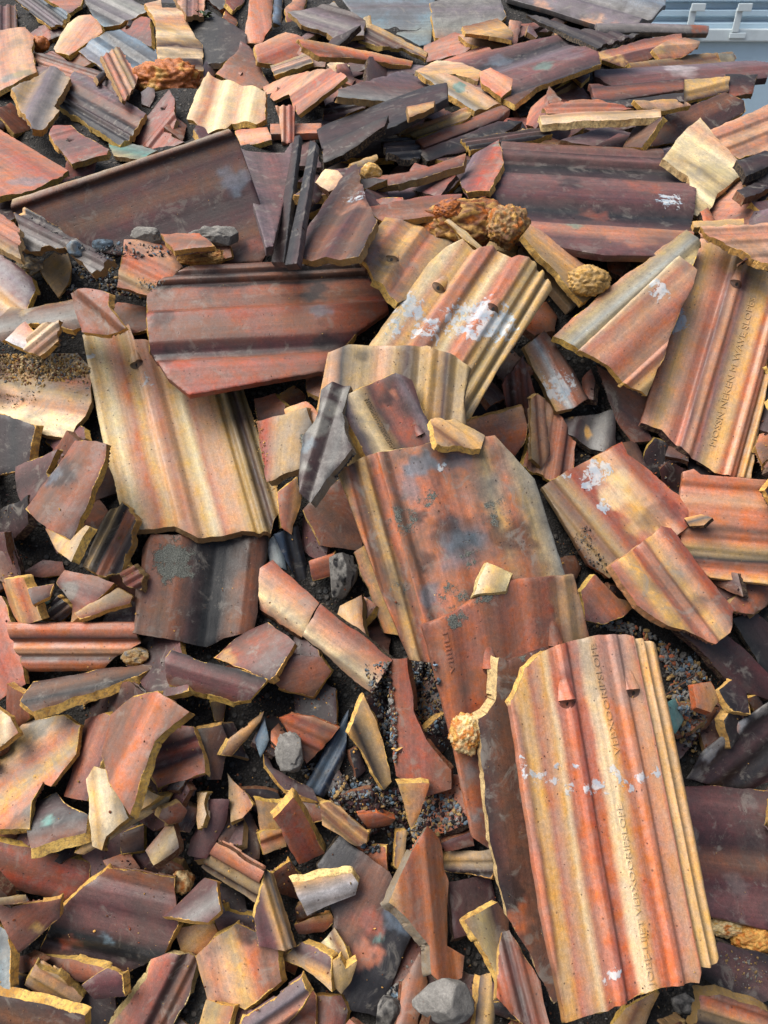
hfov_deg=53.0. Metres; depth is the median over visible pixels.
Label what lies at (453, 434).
tile fragment
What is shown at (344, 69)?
tile shard
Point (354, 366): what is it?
clay tile
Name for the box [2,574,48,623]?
tile fragment
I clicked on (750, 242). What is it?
clay tile
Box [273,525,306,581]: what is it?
plastic sheet
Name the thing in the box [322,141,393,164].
tile shard
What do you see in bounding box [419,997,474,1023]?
tile shard
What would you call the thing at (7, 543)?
tile shard
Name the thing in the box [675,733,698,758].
tile shard
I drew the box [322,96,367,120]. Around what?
tile fragment
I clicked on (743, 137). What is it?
clay tile
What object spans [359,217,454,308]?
clay tile
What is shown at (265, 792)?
tile shard
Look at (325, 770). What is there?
tile shard
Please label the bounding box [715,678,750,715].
tile fragment
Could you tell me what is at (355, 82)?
tile shard
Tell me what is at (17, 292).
clay tile
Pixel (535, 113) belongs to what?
tile shard
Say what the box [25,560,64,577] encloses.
tile fragment
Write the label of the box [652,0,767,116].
shipping container
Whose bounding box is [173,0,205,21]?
tile fragment
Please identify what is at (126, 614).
tile shard
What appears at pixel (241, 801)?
tile fragment
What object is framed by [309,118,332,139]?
tile shard
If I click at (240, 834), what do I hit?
tile shard
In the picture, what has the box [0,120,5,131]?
tile shard
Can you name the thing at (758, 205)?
tile shard
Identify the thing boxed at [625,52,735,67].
tile fragment
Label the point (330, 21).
tile fragment
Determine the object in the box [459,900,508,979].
tile fragment
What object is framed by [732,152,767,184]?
tile fragment
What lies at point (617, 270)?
tile shard
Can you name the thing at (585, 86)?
tile shard
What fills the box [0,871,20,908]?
tile shard
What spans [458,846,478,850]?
tile shard
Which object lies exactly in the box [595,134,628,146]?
tile shard
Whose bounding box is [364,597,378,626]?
tile shard
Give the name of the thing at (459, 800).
tile shard
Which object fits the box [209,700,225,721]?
tile fragment
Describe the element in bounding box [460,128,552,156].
clay tile
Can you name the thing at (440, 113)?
tile shard
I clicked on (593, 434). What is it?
tile fragment
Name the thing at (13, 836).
tile shard
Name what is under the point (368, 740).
tile fragment
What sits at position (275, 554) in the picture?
plastic sheet
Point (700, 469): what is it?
tile shard
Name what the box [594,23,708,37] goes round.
tile fragment
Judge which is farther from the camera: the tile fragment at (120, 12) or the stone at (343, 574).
the tile fragment at (120, 12)
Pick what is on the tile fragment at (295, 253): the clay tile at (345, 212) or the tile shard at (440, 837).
the clay tile at (345, 212)
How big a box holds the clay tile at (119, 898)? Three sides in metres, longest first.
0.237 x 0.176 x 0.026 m
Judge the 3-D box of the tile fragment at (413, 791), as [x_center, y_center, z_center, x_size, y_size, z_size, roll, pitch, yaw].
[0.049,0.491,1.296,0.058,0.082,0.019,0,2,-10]
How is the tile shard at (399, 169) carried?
on the rubble soil
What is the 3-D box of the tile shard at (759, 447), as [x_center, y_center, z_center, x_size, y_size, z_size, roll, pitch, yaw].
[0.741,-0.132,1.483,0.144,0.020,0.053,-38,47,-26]
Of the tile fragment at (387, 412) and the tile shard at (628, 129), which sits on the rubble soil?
the tile shard at (628, 129)
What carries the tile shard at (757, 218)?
on the rubble soil
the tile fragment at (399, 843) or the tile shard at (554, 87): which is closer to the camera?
the tile fragment at (399, 843)
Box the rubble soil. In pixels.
[0,0,767,1023]
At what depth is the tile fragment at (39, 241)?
1.54 m
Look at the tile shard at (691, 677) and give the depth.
1.40 m
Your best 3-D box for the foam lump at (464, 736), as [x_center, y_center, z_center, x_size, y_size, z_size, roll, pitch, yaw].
[0.123,0.337,1.167,0.054,0.067,0.038,0,0,0]
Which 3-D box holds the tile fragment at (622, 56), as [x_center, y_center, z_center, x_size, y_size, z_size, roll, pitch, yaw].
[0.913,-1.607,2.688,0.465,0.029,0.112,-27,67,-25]
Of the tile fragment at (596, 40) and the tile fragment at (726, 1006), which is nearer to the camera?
the tile fragment at (726, 1006)
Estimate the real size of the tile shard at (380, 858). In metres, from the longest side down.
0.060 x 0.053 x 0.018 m
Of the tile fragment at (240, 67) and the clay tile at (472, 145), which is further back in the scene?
the tile fragment at (240, 67)
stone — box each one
[66,240,84,256]
[92,239,112,251]
[275,731,303,772]
[329,553,358,600]
[376,995,400,1023]
[412,978,474,1023]
[671,993,694,1014]
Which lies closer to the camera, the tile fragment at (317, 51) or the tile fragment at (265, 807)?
the tile fragment at (265, 807)
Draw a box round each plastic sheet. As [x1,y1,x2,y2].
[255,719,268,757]
[268,530,286,570]
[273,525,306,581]
[343,0,434,45]
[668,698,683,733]
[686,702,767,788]
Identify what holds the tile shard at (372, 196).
on the rubble soil
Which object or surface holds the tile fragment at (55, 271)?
on the rubble soil
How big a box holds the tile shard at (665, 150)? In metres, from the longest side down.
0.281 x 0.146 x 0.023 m
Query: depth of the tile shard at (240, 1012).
1.21 m
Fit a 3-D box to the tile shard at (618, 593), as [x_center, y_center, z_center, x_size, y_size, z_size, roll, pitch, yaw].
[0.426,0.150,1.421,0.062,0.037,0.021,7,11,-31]
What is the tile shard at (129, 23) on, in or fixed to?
on the rubble soil
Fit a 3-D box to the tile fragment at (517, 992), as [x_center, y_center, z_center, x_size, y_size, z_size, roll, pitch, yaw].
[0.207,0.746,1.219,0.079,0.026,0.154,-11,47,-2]
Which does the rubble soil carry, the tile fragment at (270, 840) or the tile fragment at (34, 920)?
the tile fragment at (270, 840)
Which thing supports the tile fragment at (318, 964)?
on the tile shard at (291, 968)
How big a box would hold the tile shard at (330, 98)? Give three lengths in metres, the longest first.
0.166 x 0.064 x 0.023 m
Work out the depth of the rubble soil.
1.45 m
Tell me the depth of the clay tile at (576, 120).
1.98 m
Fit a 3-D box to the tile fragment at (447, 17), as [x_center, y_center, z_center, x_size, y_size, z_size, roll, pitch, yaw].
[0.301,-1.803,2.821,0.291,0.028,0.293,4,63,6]
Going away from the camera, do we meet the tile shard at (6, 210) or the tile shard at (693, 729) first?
the tile shard at (693, 729)
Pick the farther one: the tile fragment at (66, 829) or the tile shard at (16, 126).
the tile shard at (16, 126)
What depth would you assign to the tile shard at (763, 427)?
1.50 m
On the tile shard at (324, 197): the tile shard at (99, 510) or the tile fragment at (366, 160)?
the tile fragment at (366, 160)
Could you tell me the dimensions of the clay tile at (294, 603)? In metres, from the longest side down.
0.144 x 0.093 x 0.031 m
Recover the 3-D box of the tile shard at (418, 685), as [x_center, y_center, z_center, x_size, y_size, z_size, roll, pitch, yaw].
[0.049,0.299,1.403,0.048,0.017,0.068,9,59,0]
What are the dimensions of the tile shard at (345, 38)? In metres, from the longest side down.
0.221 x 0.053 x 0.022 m
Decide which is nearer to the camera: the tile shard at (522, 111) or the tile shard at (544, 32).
the tile shard at (522, 111)
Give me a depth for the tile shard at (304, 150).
1.96 m
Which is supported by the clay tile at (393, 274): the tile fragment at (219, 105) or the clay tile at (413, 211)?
the clay tile at (413, 211)
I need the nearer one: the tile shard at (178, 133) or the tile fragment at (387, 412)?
the tile fragment at (387, 412)
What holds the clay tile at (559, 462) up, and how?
on the rubble soil
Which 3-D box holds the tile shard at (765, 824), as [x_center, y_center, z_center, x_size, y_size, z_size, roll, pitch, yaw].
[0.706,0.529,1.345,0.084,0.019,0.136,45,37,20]
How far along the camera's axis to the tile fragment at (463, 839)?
1.31 m
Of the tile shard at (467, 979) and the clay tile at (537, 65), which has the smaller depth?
the tile shard at (467, 979)
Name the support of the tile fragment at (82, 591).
on the clay tile at (79, 646)
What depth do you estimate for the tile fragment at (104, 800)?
1.24 m
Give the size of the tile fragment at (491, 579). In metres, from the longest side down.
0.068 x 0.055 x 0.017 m
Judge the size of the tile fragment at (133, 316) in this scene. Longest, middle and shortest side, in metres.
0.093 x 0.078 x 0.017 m
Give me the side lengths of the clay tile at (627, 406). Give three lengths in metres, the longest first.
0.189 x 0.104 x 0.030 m
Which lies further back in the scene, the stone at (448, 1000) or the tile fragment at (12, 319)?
the tile fragment at (12, 319)
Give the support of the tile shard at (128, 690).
on the rubble soil
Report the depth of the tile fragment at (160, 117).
2.20 m
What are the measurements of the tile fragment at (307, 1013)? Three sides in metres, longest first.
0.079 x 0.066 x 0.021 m
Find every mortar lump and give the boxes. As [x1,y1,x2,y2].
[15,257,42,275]
[120,645,148,665]
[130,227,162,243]
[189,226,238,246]
[360,162,381,177]
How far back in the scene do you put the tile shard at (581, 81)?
2.39 m
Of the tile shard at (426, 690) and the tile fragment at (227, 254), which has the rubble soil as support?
the tile shard at (426, 690)
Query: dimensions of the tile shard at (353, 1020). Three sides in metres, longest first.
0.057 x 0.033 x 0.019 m
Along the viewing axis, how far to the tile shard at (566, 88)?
2.36 m
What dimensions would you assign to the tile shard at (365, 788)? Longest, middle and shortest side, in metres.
0.123 x 0.099 x 0.018 m
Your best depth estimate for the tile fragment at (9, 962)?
1.22 m
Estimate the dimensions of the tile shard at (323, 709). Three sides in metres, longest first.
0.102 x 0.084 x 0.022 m
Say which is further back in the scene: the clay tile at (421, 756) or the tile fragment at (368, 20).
the tile fragment at (368, 20)
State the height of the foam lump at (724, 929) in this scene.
0.031 m
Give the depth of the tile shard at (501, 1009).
1.23 m
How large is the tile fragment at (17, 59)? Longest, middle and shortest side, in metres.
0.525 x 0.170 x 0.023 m
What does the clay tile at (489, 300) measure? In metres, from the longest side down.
0.448 x 0.227 x 0.040 m
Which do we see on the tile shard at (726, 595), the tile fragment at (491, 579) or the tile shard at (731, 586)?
the tile shard at (731, 586)
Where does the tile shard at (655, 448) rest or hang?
on the rubble soil
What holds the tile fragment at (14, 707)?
on the clay tile at (36, 755)
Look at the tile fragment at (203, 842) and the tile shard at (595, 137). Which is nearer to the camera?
the tile fragment at (203, 842)
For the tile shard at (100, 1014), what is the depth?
1.25 m
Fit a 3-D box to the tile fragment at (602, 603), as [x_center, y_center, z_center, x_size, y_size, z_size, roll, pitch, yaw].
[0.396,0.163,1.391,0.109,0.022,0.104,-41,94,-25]
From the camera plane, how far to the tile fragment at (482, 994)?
1.14 m
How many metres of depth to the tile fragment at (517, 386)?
1.50 m
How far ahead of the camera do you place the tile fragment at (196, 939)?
1.27 m
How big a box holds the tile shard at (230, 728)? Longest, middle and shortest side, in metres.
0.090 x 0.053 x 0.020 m
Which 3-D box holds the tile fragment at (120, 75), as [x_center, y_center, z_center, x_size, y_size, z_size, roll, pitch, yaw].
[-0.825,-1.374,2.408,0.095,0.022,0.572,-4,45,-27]
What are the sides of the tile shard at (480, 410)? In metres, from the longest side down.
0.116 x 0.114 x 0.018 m
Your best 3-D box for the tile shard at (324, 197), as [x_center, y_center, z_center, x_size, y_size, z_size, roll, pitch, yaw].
[-0.111,-0.721,1.703,0.083,0.022,0.209,33,57,25]
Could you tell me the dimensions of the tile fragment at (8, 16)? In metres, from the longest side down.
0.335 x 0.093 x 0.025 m
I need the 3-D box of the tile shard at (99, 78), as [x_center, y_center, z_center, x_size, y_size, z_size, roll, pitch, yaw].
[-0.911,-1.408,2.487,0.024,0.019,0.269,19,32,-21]
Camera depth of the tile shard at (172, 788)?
1.26 m
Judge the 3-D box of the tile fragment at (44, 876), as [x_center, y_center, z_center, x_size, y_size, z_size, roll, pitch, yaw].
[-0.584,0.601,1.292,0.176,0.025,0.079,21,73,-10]
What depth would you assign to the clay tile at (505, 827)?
1.15 m
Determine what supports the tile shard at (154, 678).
on the rubble soil
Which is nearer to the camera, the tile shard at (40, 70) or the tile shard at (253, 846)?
the tile shard at (253, 846)
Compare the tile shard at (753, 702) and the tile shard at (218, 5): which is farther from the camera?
the tile shard at (218, 5)
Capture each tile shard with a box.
[0,103,30,137]
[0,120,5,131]
[0,201,16,224]
[0,495,36,541]
[0,531,20,592]
[0,549,24,583]
[0,746,10,756]
[0,834,17,839]
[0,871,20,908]
[15,972,31,990]
[16,833,29,845]
[16,890,31,901]
[19,950,49,972]
[28,67,47,80]
[31,25,52,51]
[38,23,67,42]
[45,425,91,456]
[53,430,86,464]
[54,846,77,863]
[62,160,96,182]
[64,53,93,67]
[79,982,117,1023]
[82,825,149,876]
[84,499,107,528]
[89,681,147,717]
[93,70,106,86]
[102,78,117,96]
[103,601,135,621]
[103,854,139,868]
[107,563,135,601]
[120,16,155,49]
[125,16,155,34]
[127,635,195,699]
[140,781,196,830]
[141,87,155,107]
[146,856,190,874]
[148,778,166,792]
[152,801,196,832]
[154,798,186,825]
[161,0,174,2]
[164,117,186,140]
[167,779,189,793]
[175,1017,187,1023]
[193,125,210,139]
[194,819,247,864]
[200,61,219,80]
[205,0,225,13]
[205,722,248,760]
[217,807,259,860]
[221,886,246,911]
[222,10,237,25]
[224,0,244,14]
[235,998,267,1023]
[239,785,279,812]
[250,714,286,759]
[270,723,284,748]
[270,856,301,898]
[279,386,305,405]
[283,949,297,974]
[293,166,363,204]
[294,178,387,219]
[294,617,326,680]
[294,683,339,725]
[295,901,316,920]
[297,47,327,69]
[297,161,348,189]
[299,139,322,171]
[299,182,322,206]
[302,32,321,40]
[302,516,329,558]
[302,796,328,822]
[306,376,322,400]
[306,711,348,797]
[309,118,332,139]
[315,169,342,196]
[319,78,362,104]
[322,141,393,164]
[324,86,341,105]
[326,62,349,71]
[328,770,350,806]
[329,25,361,46]
[329,785,381,833]
[335,63,354,86]
[346,40,371,50]
[346,746,365,778]
[346,1017,362,1023]
[348,63,364,71]
[352,71,363,78]
[356,843,388,870]
[363,56,387,81]
[364,188,388,205]
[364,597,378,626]
[365,691,386,721]
[367,619,390,652]
[376,197,403,225]
[387,65,423,75]
[387,188,417,199]
[389,161,423,174]
[390,938,434,988]
[391,711,450,753]
[409,812,445,847]
[410,163,458,196]
[411,660,423,689]
[415,676,442,720]
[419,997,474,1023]
[423,774,468,835]
[424,109,445,121]
[435,154,471,164]
[445,158,469,193]
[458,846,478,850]
[459,971,498,1000]
[461,1015,472,1023]
[472,385,503,416]
[480,382,506,409]
[494,1001,520,1023]
[495,23,543,45]
[496,352,533,380]
[504,117,569,130]
[508,20,521,45]
[511,89,546,117]
[522,302,557,340]
[525,24,537,39]
[526,95,549,128]
[536,17,567,36]
[540,82,576,95]
[544,86,561,103]
[546,80,571,89]
[551,130,569,139]
[558,86,590,101]
[558,127,629,145]
[560,555,581,579]
[567,128,584,137]
[571,73,589,87]
[582,369,599,405]
[583,81,590,95]
[583,126,635,132]
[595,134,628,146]
[604,582,626,600]
[607,262,630,279]
[643,437,681,477]
[657,1012,685,1023]
[658,461,686,490]
[663,147,671,157]
[665,446,688,465]
[666,672,701,699]
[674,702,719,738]
[675,698,707,733]
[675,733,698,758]
[683,459,728,476]
[696,208,714,220]
[698,703,743,750]
[710,181,753,224]
[710,579,734,599]
[712,572,748,598]
[714,708,741,748]
[727,584,767,618]
[732,182,767,205]
[737,258,747,266]
[743,173,767,201]
[746,200,767,210]
[747,694,762,711]
[749,209,767,224]
[752,433,767,469]
[758,385,767,435]
[759,479,767,504]
[762,366,767,373]
[762,467,767,478]
[763,799,767,828]
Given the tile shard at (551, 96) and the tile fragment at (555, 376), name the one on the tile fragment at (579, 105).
the tile shard at (551, 96)
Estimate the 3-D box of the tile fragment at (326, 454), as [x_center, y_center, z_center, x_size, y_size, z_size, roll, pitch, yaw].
[-0.085,-0.108,1.208,0.080,0.043,0.217,1,62,28]
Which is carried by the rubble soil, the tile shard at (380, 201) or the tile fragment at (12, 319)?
the tile shard at (380, 201)
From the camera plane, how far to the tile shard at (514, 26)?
2.73 m
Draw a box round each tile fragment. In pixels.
[0,4,17,29]
[0,27,38,95]
[0,214,25,264]
[0,299,81,343]
[0,414,43,475]
[0,596,29,700]
[0,707,23,750]
[0,836,90,900]
[0,893,63,952]
[0,895,26,904]
[0,921,19,988]
[0,986,91,1023]
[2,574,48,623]
[5,321,35,355]
[6,682,33,726]
[10,66,71,136]
[14,207,117,279]
[15,0,70,29]
[15,449,62,501]
[20,664,151,719]
[23,320,62,358]
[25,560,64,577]
[25,957,86,1002]
[27,584,53,606]
[27,792,91,858]
[34,51,100,78]
[40,253,71,298]
[42,594,72,621]
[44,0,83,15]
[45,525,97,564]
[46,954,112,981]
[49,125,111,169]
[54,14,104,59]
[56,570,117,621]
[58,71,147,147]
[64,711,112,801]
[71,288,128,338]
[74,791,172,853]
[75,588,133,621]
[78,29,156,70]
[82,965,131,998]
[83,501,141,580]
[84,0,147,31]
[86,766,133,850]
[95,466,116,500]
[100,47,137,104]
[108,143,157,161]
[114,302,146,335]
[117,239,181,297]
[119,564,149,591]
[120,824,146,854]
[134,90,185,148]
[141,786,165,810]
[144,0,203,76]
[145,823,183,868]
[151,725,209,791]
[161,233,218,256]
[163,878,224,925]
[165,650,268,706]
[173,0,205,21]
[177,921,218,954]
[187,72,267,133]
[187,798,229,858]
[188,9,247,68]
[196,721,227,779]
[196,791,212,830]
[199,999,239,1023]
[201,840,265,901]
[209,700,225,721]
[214,245,233,261]
[214,622,297,683]
[215,902,254,930]
[216,41,268,88]
[217,711,263,755]
[227,773,254,824]
[235,127,271,147]
[240,971,313,1023]
[241,142,292,255]
[245,0,273,46]
[253,32,303,67]
[253,796,282,829]
[253,869,295,950]
[254,393,289,420]
[256,407,312,485]
[256,829,285,854]
[263,68,347,117]
[263,754,318,803]
[270,54,313,79]
[270,123,321,139]
[270,788,325,863]
[271,135,302,266]
[272,0,282,26]
[275,105,295,145]
[275,653,333,698]
[276,477,301,534]
[279,712,339,762]
[283,939,338,991]
[284,0,306,21]
[284,401,317,421]
[285,141,319,270]
[288,2,365,41]
[289,866,359,915]
[289,979,318,1023]
[294,910,333,933]
[295,39,412,68]
[299,382,355,507]
[309,551,335,580]
[316,992,350,1023]
[319,801,370,845]
[321,927,351,959]
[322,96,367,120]
[322,115,388,169]
[332,952,356,993]
[335,71,428,106]
[338,595,368,635]
[345,692,391,789]
[346,373,429,457]
[347,435,360,465]
[348,154,377,166]
[353,545,397,634]
[356,809,394,828]
[358,24,427,62]
[363,15,371,27]
[372,153,466,191]
[380,137,421,165]
[390,828,406,869]
[394,951,428,1023]
[395,778,428,828]
[396,126,411,136]
[399,107,470,139]
[406,101,435,122]
[415,60,480,84]
[418,72,500,116]
[420,121,522,166]
[424,32,471,63]
[427,418,484,454]
[429,0,505,40]
[441,828,473,851]
[442,848,494,879]
[444,219,481,249]
[448,876,495,941]
[458,34,506,49]
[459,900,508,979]
[460,140,504,198]
[461,18,512,44]
[467,404,527,455]
[470,973,494,1023]
[471,562,512,598]
[479,68,512,102]
[486,241,518,256]
[493,930,548,1023]
[501,356,535,432]
[518,246,575,314]
[519,224,591,306]
[521,128,559,143]
[521,330,588,414]
[526,14,639,51]
[527,393,549,467]
[541,99,633,114]
[564,410,615,454]
[578,574,631,624]
[588,78,683,100]
[591,93,683,110]
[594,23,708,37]
[599,33,681,68]
[610,989,658,1023]
[623,117,667,150]
[623,441,647,468]
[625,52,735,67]
[631,99,690,114]
[648,92,745,148]
[650,38,699,59]
[659,117,740,220]
[671,630,767,700]
[683,76,729,103]
[684,514,713,527]
[686,984,767,1023]
[688,681,718,714]
[691,218,743,232]
[701,937,767,1001]
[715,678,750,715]
[716,53,734,61]
[724,74,757,98]
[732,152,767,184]
[732,613,767,672]
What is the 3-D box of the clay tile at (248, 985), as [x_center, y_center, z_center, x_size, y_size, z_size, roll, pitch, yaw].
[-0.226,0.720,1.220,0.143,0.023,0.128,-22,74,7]
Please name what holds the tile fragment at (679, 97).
on the tile shard
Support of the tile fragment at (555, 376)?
on the clay tile at (559, 462)
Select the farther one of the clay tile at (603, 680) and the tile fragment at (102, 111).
the tile fragment at (102, 111)
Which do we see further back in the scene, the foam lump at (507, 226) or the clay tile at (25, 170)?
the clay tile at (25, 170)
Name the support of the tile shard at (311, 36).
on the tile fragment at (279, 48)
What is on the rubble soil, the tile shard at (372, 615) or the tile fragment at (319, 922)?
the tile fragment at (319, 922)
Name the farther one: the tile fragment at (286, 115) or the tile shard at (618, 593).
the tile fragment at (286, 115)
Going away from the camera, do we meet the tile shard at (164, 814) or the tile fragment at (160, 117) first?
the tile shard at (164, 814)
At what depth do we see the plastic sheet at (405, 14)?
2.85 m
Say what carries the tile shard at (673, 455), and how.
on the tile shard at (674, 471)
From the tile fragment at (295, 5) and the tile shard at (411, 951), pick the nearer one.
the tile shard at (411, 951)
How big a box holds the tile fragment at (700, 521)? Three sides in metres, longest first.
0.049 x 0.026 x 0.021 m
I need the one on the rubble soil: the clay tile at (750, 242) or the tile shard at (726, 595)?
the tile shard at (726, 595)
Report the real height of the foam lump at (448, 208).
0.049 m
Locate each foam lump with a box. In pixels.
[34,35,49,52]
[132,58,200,92]
[173,869,194,894]
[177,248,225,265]
[419,197,500,246]
[432,197,462,218]
[448,712,479,757]
[486,203,530,250]
[567,264,611,296]
[711,919,741,938]
[729,925,767,952]
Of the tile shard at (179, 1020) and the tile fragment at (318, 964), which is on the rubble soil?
the tile shard at (179, 1020)
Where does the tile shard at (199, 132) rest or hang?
on the rubble soil
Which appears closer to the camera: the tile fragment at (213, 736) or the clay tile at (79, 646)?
the tile fragment at (213, 736)
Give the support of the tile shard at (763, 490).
on the rubble soil
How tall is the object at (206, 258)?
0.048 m
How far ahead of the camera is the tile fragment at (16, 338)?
1.45 m
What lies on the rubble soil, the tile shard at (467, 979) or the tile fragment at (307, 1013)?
the tile shard at (467, 979)
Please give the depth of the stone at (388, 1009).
1.19 m
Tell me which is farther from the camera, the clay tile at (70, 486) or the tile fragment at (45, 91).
the tile fragment at (45, 91)
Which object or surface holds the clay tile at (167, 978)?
on the tile shard at (100, 1014)
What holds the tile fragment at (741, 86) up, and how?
on the tile fragment at (697, 90)
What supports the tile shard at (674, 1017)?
on the rubble soil
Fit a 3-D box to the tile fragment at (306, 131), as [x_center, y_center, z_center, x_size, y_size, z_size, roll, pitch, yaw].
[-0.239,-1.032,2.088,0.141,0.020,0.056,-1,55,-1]
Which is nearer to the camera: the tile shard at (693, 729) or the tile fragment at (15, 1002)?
the tile fragment at (15, 1002)
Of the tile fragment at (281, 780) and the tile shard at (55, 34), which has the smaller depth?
the tile fragment at (281, 780)
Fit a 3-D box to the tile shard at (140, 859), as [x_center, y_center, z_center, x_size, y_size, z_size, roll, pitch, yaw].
[-0.454,0.599,1.318,0.116,0.019,0.125,-23,70,-9]
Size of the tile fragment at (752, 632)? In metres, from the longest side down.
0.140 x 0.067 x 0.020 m
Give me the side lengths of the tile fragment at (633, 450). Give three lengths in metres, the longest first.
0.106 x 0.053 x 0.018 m
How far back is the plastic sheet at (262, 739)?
1.33 m
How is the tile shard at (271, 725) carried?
on the rubble soil
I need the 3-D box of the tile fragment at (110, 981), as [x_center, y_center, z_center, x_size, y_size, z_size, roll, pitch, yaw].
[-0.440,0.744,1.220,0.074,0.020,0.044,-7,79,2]
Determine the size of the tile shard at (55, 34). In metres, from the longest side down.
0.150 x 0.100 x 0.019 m
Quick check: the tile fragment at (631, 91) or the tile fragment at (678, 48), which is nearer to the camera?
the tile fragment at (631, 91)
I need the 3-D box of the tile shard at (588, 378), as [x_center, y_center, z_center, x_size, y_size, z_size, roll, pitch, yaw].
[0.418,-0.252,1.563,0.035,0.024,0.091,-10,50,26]
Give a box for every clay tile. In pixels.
[0,129,69,202]
[0,254,39,315]
[0,353,93,439]
[0,714,83,834]
[7,621,141,671]
[11,129,266,265]
[26,440,110,553]
[40,863,183,971]
[82,324,277,542]
[102,691,194,819]
[109,950,198,1023]
[132,534,269,647]
[146,262,388,398]
[195,920,286,1009]
[258,560,318,639]
[302,164,378,266]
[302,603,394,694]
[303,479,362,549]
[316,344,470,424]
[316,834,411,1015]
[317,83,448,150]
[338,435,564,662]
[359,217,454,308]
[369,239,551,421]
[370,194,461,224]
[380,826,463,980]
[388,657,454,796]
[415,105,509,149]
[420,574,588,847]
[443,35,600,109]
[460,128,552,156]
[473,646,556,1002]
[484,141,695,261]
[505,634,718,1022]
[506,0,665,28]
[520,399,575,481]
[537,109,660,131]
[540,442,688,578]
[551,229,700,356]
[576,256,696,395]
[592,60,767,85]
[595,365,651,444]
[606,526,733,644]
[638,238,767,478]
[679,469,767,585]
[685,785,767,930]
[699,223,767,270]
[711,105,767,159]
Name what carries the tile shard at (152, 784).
on the tile shard at (188, 791)
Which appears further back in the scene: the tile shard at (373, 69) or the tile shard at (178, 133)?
the tile shard at (373, 69)
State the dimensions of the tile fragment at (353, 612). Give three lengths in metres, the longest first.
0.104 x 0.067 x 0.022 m
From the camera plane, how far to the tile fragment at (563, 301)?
1.60 m
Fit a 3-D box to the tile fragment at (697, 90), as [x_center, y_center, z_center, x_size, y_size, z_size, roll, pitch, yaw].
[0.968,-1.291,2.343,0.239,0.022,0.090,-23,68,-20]
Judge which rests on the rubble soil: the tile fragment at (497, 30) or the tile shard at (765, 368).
the tile shard at (765, 368)
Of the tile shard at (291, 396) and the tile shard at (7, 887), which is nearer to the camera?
the tile shard at (7, 887)
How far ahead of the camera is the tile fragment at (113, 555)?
1.40 m
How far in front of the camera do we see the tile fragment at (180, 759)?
1.28 m
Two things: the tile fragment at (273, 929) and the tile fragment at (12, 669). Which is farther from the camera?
the tile fragment at (12, 669)
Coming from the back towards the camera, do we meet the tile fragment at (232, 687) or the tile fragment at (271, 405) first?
the tile fragment at (271, 405)
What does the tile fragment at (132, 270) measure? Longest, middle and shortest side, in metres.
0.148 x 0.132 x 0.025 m
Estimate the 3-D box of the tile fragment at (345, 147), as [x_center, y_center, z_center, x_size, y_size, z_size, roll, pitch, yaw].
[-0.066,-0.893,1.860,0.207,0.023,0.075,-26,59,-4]
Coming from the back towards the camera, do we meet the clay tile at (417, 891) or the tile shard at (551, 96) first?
the tile shard at (551, 96)
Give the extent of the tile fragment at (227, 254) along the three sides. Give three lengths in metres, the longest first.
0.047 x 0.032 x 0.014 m
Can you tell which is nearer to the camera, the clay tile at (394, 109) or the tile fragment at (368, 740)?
the tile fragment at (368, 740)
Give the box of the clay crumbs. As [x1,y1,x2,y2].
[0,17,767,1023]
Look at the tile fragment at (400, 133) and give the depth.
2.07 m
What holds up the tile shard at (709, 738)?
on the rubble soil
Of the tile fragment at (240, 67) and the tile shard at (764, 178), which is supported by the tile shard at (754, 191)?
the tile shard at (764, 178)
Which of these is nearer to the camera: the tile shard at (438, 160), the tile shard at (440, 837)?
the tile shard at (440, 837)
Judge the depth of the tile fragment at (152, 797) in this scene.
1.24 m
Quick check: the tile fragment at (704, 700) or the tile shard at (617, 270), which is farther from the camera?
the tile shard at (617, 270)
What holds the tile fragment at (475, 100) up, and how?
on the rubble soil
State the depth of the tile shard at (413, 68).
2.46 m
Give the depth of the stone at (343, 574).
1.43 m
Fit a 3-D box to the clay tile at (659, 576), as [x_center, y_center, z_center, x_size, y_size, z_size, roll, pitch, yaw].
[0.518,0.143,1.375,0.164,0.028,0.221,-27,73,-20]
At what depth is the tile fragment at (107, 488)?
1.46 m
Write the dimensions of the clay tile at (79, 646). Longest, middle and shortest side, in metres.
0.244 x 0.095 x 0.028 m
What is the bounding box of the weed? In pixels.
[195,9,211,17]
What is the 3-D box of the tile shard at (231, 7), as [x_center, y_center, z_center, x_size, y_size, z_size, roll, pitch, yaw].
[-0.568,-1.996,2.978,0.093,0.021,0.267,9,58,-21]
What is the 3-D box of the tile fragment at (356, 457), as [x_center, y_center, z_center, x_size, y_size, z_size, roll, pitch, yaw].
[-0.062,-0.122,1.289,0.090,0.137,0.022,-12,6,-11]
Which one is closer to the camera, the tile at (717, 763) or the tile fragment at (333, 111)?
the tile at (717, 763)
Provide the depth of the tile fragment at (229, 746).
1.32 m
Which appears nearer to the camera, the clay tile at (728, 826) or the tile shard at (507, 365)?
the clay tile at (728, 826)
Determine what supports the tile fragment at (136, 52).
on the rubble soil
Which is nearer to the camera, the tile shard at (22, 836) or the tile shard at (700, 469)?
the tile shard at (22, 836)
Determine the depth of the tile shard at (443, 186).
1.74 m

